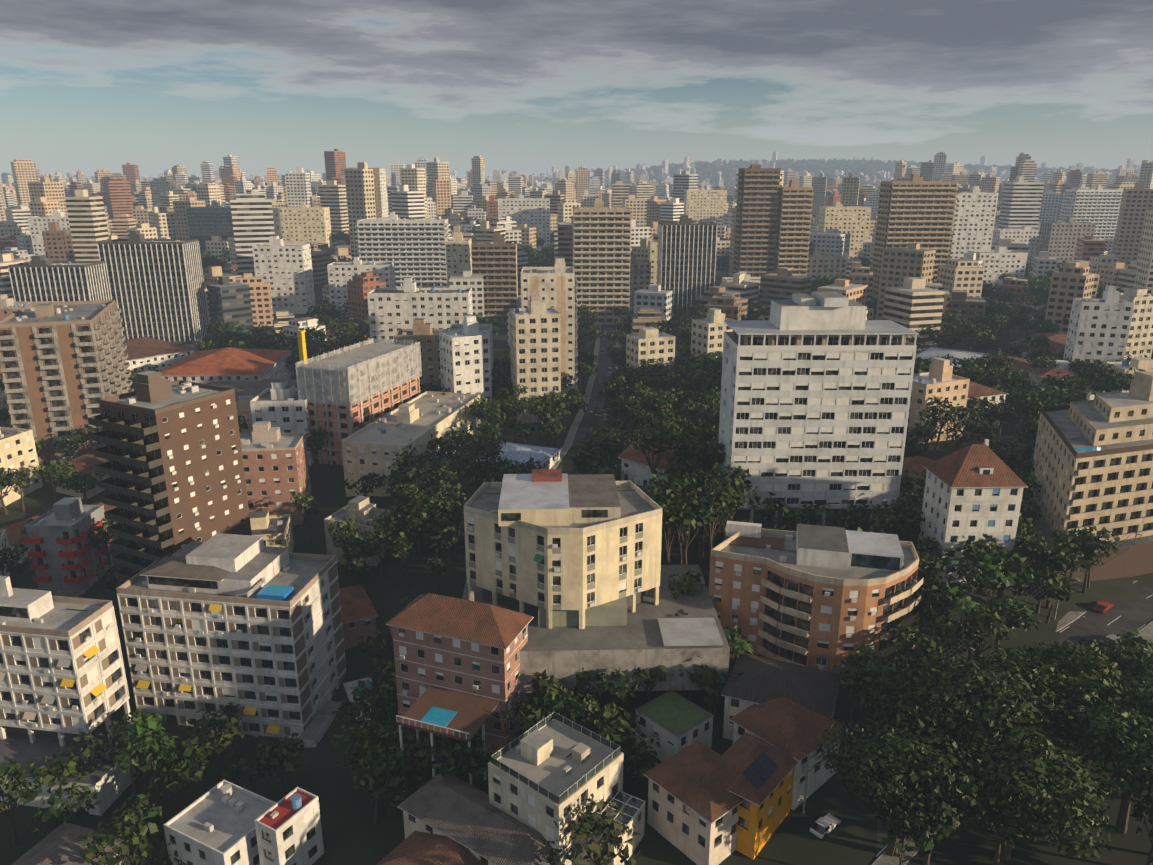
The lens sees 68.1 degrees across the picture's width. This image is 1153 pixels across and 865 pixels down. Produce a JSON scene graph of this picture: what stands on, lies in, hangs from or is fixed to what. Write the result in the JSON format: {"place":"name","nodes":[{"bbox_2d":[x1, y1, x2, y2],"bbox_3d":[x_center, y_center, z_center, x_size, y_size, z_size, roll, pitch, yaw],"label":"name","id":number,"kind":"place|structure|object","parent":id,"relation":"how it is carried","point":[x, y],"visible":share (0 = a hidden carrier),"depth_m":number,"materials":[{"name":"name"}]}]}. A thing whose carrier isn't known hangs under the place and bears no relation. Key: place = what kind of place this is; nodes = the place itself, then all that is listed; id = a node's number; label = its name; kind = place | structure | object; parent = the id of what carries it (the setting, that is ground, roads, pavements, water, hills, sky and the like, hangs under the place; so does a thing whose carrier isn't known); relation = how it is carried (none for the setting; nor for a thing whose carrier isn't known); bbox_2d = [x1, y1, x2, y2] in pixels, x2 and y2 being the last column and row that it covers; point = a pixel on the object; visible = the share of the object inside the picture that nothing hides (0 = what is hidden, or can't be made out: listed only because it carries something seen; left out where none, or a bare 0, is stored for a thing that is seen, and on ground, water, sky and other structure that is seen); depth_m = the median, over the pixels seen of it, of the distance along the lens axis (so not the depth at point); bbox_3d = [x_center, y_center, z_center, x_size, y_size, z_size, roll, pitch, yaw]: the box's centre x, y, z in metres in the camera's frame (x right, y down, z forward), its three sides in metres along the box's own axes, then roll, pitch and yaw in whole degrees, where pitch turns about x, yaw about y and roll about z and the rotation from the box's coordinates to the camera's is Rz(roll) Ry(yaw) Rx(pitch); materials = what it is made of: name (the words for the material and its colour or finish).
{"place":"outdoors","nodes":[
{"label":"outdoors","id":0,"kind":"place"},
{"bbox_2d":[0,163,1152,864],"bbox_3d":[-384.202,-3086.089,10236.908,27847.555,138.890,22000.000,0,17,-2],"label":"terrain","id":1,"kind":"structure","parent":0,"point":[352,833],"depth_m":136.62,"materials":[{"name":"grey"}]},
{"bbox_2d":[0,294,62,372],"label":"apartment building","id":2,"kind":"structure","parent":1,"relation":"on","point":[9,306],"depth_m":355.98,"materials":[{"name":"white concrete"}]},
{"bbox_2d":[27,210,69,258],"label":"white tower","id":3,"kind":"structure","parent":1,"relation":"on","point":[38,225],"depth_m":615.28,"materials":[{"name":"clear glass"}]},
{"bbox_2d":[8,255,111,301],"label":"apartment building","id":4,"kind":"structure","parent":1,"relation":"on","point":[39,278],"depth_m":372.94,"materials":[{"name":"grey"}]},
{"bbox_2d":[0,297,133,464],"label":"apartment building","id":5,"kind":"structure","parent":1,"relation":"on","point":[64,366],"depth_m":243.28,"materials":[{"name":"brown brick"}]},
{"bbox_2d":[0,576,135,815],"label":"apartment building","id":6,"kind":"structure","parent":1,"relation":"on","point":[63,682],"depth_m":133.62,"materials":[{"name":"white concrete"}]},
{"bbox_2d":[25,497,114,593],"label":"apartment building","id":7,"kind":"structure","parent":1,"relation":"on","point":[62,554],"depth_m":183.11,"materials":[{"name":"red"}]},
{"bbox_2d":[97,230,209,347],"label":"high-rise building","id":8,"kind":"structure","parent":1,"relation":"on","point":[157,288],"depth_m":396.17,"materials":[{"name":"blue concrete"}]},
{"bbox_2d":[87,371,251,586],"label":"apartment building","id":9,"kind":"structure","parent":1,"relation":"on","point":[171,452],"depth_m":154.33,"materials":[{"name":"brown brick"}]},
{"bbox_2d":[186,200,233,252],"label":"blue tower glass","id":10,"kind":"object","parent":1,"relation":"on","point":[206,223],"visible":0.48,"depth_m":687.96,"materials":[{"name":"grey"}]},
{"bbox_2d":[116,533,346,746],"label":"apartment building","id":11,"kind":"structure","parent":1,"relation":"on","point":[251,626],"depth_m":144.34,"materials":[{"name":"beige concrete"}]},
{"bbox_2d":[163,780,323,864],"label":"building","id":12,"kind":"structure","parent":1,"relation":"on","point":[224,822],"depth_m":113.84,"materials":[{"name":"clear concrete"}]},
{"bbox_2d":[250,379,312,465],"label":"apartment building","id":13,"kind":"structure","parent":1,"relation":"on","point":[281,406],"depth_m":229.07,"materials":[{"name":"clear glass"}]},
{"bbox_2d":[252,236,315,313],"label":"white tower","id":14,"kind":"structure","parent":1,"relation":"on","point":[283,268],"depth_m":469.35,"materials":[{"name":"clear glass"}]},
{"bbox_2d":[272,202,332,246],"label":"cream tower","id":15,"kind":"structure","parent":1,"relation":"on","point":[303,223],"depth_m":641.37,"materials":[{"name":"beige paint"}]},
{"bbox_2d":[343,677,371,727],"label":"pool deck","id":16,"kind":"structure","parent":1,"relation":"on","point":[349,685],"depth_m":157.29,"materials":[{"name":"concrete"}]},
{"bbox_2d":[295,330,421,465],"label":"construction building","id":17,"kind":"structure","parent":1,"relation":"on","point":[369,383],"depth_m":232.06,"materials":[{"name":"concrete"}]},
{"bbox_2d":[327,257,395,316],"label":"white block","id":18,"kind":"structure","parent":1,"relation":"on","point":[340,274],"depth_m":462.60,"materials":[{"name":"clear glass"}]},
{"bbox_2d":[340,164,387,218],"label":"building","id":19,"kind":"structure","parent":1,"relation":"on","point":[380,189],"depth_m":755.88,"materials":[{"name":"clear glass"}]},
{"bbox_2d":[355,212,450,287],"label":"apartment building","id":20,"kind":"structure","parent":1,"relation":"on","point":[415,249],"depth_m":521.90,"materials":[{"name":"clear glass"}]},
{"bbox_2d":[341,391,480,496],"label":"low-rise building","id":21,"kind":"structure","parent":1,"relation":"on","point":[419,422],"depth_m":220.37,"materials":[{"name":"beige concrete"}]},
{"bbox_2d":[367,277,477,343],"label":"white block","id":22,"kind":"structure","parent":1,"relation":"on","point":[392,312],"depth_m":330.43,"materials":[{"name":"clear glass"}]},
{"bbox_2d":[445,232,471,287],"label":"apartment building","id":23,"kind":"structure","parent":1,"relation":"on","point":[458,255],"depth_m":481.51,"materials":[{"name":"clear glass"}]},
{"bbox_2d":[386,591,533,798],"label":"apartment building","id":24,"kind":"structure","parent":1,"relation":"on","point":[457,665],"depth_m":126.33,"materials":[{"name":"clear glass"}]},
{"bbox_2d":[449,314,492,370],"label":"apartment building","id":25,"kind":"structure","parent":1,"relation":"on","point":[486,328],"depth_m":306.92,"materials":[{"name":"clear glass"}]},
{"bbox_2d":[376,773,575,864],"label":"house roof","id":26,"kind":"structure","parent":1,"relation":"on","point":[449,819],"depth_m":107.56,"materials":[{"name":"clear tile"}]},
{"bbox_2d":[471,233,517,324],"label":"high-rise building","id":27,"kind":"structure","parent":1,"relation":"on","point":[494,263],"depth_m":438.60,"materials":[{"name":"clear glass"}]},
{"bbox_2d":[498,194,549,248],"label":"white tower","id":28,"kind":"structure","parent":1,"relation":"on","point":[531,212],"depth_m":729.64,"materials":[{"name":"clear glass"}]},
{"bbox_2d":[0,333,1069,563],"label":"low-rise buildings","id":29,"kind":"structure","parent":1,"relation":"on","point":[247,372],"depth_m":310.08,"materials":[{"name":"orange tile"}]},
{"bbox_2d":[110,596,979,794],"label":"palms","id":30,"kind":"object","parent":1,"relation":"on","point":[963,609],"visible":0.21,"depth_m":136.76,"materials":[{"name":"green plant"}]},
{"bbox_2d":[521,258,576,403],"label":"apartment building","id":31,"kind":"structure","parent":1,"relation":"on","point":[555,287],"depth_m":281.42,"materials":[{"name":"beige concrete"}]},
{"bbox_2d":[9,182,1090,246],"bbox_3d":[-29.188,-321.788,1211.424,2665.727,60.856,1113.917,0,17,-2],"label":"buildings","id":32,"kind":"structure","parent":1,"relation":"on","point":[345,237],"depth_m":797.10,"materials":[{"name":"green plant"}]},
{"bbox_2d":[488,712,644,864],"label":"apartment building","id":33,"kind":"structure","parent":1,"relation":"on","point":[544,774],"depth_m":108.79,"materials":[{"name":"beige concrete"}]},
{"bbox_2d":[2,158,1137,194],"bbox_3d":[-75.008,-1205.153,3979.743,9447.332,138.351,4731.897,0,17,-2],"label":"wooded hill","id":34,"kind":"structure","parent":1,"relation":"on","point":[867,168],"depth_m":3417.24,"materials":[{"name":"green plant"}]},
{"bbox_2d":[0,270,1152,864],"bbox_3d":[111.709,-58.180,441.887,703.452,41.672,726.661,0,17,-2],"label":"trees","id":35,"kind":"object","parent":1,"relation":"on","point":[680,492],"depth_m":161.98,"materials":[{"name":"green plant"}]},
{"bbox_2d":[0,149,1152,412],"bbox_3d":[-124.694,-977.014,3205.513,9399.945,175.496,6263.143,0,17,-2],"label":"city buildings","id":36,"kind":"structure","parent":1,"relation":"on","point":[102,205],"depth_m":655.37,"materials":[{"name":"beige concrete"}]},
{"bbox_2d":[0,286,1152,864],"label":"lowrise building","id":37,"kind":"structure","parent":1,"relation":"on","point":[1112,326],"depth_m":247.54,"materials":[{"name":"beige concrete"}]},
{"bbox_2d":[562,314,621,474],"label":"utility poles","id":38,"kind":"object","parent":1,"relation":"on","point":[604,419],"visible":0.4,"depth_m":232.48,"materials":[{"name":"grey"}]},
{"bbox_2d":[462,469,729,692],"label":"cream building","id":39,"kind":"structure","parent":1,"relation":"on","point":[575,568],"depth_m":134.03,"materials":[{"name":"beige concrete"}]},
{"bbox_2d":[573,198,630,324],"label":"building","id":40,"kind":"structure","parent":1,"relation":"on","point":[601,247],"depth_m":437.54,"materials":[{"name":"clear concrete"}]},
{"bbox_2d":[629,252,650,312],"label":"grey tower","id":41,"kind":"structure","parent":1,"relation":"on","point":[640,274],"depth_m":469.65,"materials":[{"name":"concrete"}]},
{"bbox_2d":[618,437,683,490],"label":"villa","id":42,"kind":"object","parent":1,"relation":"on","point":[635,467],"visible":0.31,"depth_m":192.61,"materials":[{"name":"white paint"}]},
{"bbox_2d":[647,240,657,284],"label":"cream tower","id":43,"kind":"structure","parent":1,"relation":"on","point":[652,251],"depth_m":496.61,"materials":[{"name":"beige concrete"}]},
{"bbox_2d":[200,243,1127,437],"bbox_3d":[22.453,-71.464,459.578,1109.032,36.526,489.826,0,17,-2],"label":"apartment buildings","id":44,"kind":"structure","parent":1,"relation":"on","point":[350,329],"depth_m":397.73,"materials":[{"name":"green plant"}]},
{"bbox_2d":[657,215,716,315],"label":"high-rise building","id":45,"kind":"structure","parent":1,"relation":"on","point":[686,261],"depth_m":457.16,"materials":[{"name":"grey concrete"}]},
{"bbox_2d":[684,187,726,221],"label":"cream tower","id":46,"kind":"structure","parent":1,"relation":"on","point":[702,204],"depth_m":869.88,"materials":[{"name":"beige concrete"}]},
{"bbox_2d":[635,653,843,864],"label":"houses","id":47,"kind":"structure","parent":1,"relation":"on","point":[742,794],"depth_m":113.53,"materials":[{"name":"brown tile"}]},
{"bbox_2d":[722,271,760,293],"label":"white block","id":48,"kind":"structure","parent":1,"relation":"on","point":[748,278],"depth_m":465.81,"materials":[{"name":"white paint"}]},
{"bbox_2d":[731,164,781,276],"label":"high-rise building","id":49,"kind":"structure","parent":1,"relation":"on","point":[757,213],"depth_m":487.08,"materials":[{"name":"brown concrete"}]},
{"bbox_2d":[774,180,813,275],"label":"brown tower","id":50,"kind":"structure","parent":1,"relation":"on","point":[795,205],"depth_m":485.94,"materials":[{"name":"clear concrete"}]},
{"bbox_2d":[708,521,923,683],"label":"apartment building","id":51,"kind":"structure","parent":1,"relation":"on","point":[825,598],"depth_m":138.26,"materials":[{"name":"orange concrete"}]},
{"bbox_2d":[717,292,918,537],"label":"apartment building","id":52,"kind":"structure","parent":1,"relation":"on","point":[816,388],"depth_m":168.96,"materials":[{"name":"clear concrete"}]},
{"bbox_2d":[807,250,847,280],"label":"apartment building","id":53,"kind":"structure","parent":1,"relation":"on","point":[820,265],"depth_m":508.73,"materials":[{"name":"grey paint"}]},
{"bbox_2d":[817,202,870,260],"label":"cream tower","id":54,"kind":"structure","parent":1,"relation":"on","point":[854,221],"depth_m":612.55,"materials":[{"name":"beige concrete"}]},
{"bbox_2d":[870,174,958,298],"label":"high-rise building","id":55,"kind":"structure","parent":1,"relation":"on","point":[916,208],"depth_m":480.58,"materials":[{"name":"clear concrete"}]},
{"bbox_2d":[917,439,1027,583],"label":"apartment building","id":56,"kind":"structure","parent":1,"relation":"on","point":[973,493],"depth_m":154.62,"materials":[{"name":"white paint"}]},
{"bbox_2d":[950,186,998,258],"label":"white tower","id":57,"kind":"structure","parent":1,"relation":"on","point":[974,222],"depth_m":559.80,"materials":[{"name":"clear concrete"}]},
{"bbox_2d":[801,531,1152,813],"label":"utility poles","id":58,"kind":"object","parent":1,"relation":"on","point":[805,769],"visible":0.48,"depth_m":131.46,"materials":[{"name":"grey concrete"}]},
{"bbox_2d":[817,639,1152,860],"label":"trees","id":59,"kind":"object","parent":1,"relation":"on","point":[1002,752],"depth_m":103.44,"materials":[{"name":"green plant"}]},
{"bbox_2d":[968,246,1027,290],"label":"white block","id":60,"kind":"structure","parent":1,"relation":"on","point":[998,260],"depth_m":521.64,"materials":[{"name":"clear concrete"}]},
{"bbox_2d":[992,226,1038,269],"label":"white tower","id":61,"kind":"structure","parent":1,"relation":"on","point":[1028,235],"depth_m":667.59,"materials":[{"name":"white paint"}]},
{"bbox_2d":[1035,217,1095,267],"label":"grey tower","id":62,"kind":"structure","parent":1,"relation":"on","point":[1057,240],"depth_m":633.92,"materials":[{"name":"concrete"}]},
{"bbox_2d":[1018,371,1152,584],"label":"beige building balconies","id":63,"kind":"structure","parent":1,"relation":"on","point":[1093,462],"depth_m":168.29,"materials":[{"name":"paint"}]},
{"bbox_2d":[1059,184,1122,239],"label":"apartment building","id":64,"kind":"structure","parent":1,"relation":"on","point":[1099,205],"depth_m":761.00,"materials":[{"name":"clear concrete"}]},
{"bbox_2d":[0,0,1152,175],"label":"sky","id":65,"kind":"structure","parent":0,"point":[527,87],"materials":[{"name":"grey"}]},
{"bbox_2d":[550,324,618,468],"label":"street","id":66,"kind":"structure","parent":0,"point":[603,363],"depth_m":301.92,"materials":[{"name":"grey asphalt"}]},
{"bbox_2d":[872,581,1152,864],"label":"street","id":67,"kind":"structure","parent":0,"point":[1074,626],"depth_m":148.60,"materials":[{"name":"grey asphalt"}]},
{"bbox_2d":[810,813,840,838],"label":"white car","id":68,"kind":"object","parent":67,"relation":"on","point":[822,827],"visible":0.96,"depth_m":110.86,"materials":[{"name":"white metal"}]},
{"bbox_2d":[1092,601,1112,612],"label":"red car","id":69,"kind":"object","parent":67,"relation":"on","point":[1102,606],"visible":0.98,"depth_m":154.01,"materials":[{"name":"red metal"}]},
{"bbox_2d":[1103,634,1123,647],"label":"grey car","id":70,"kind":"object","parent":67,"relation":"on","point":[1112,637],"visible":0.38,"depth_m":142.40,"materials":[{"name":"grey metal"}]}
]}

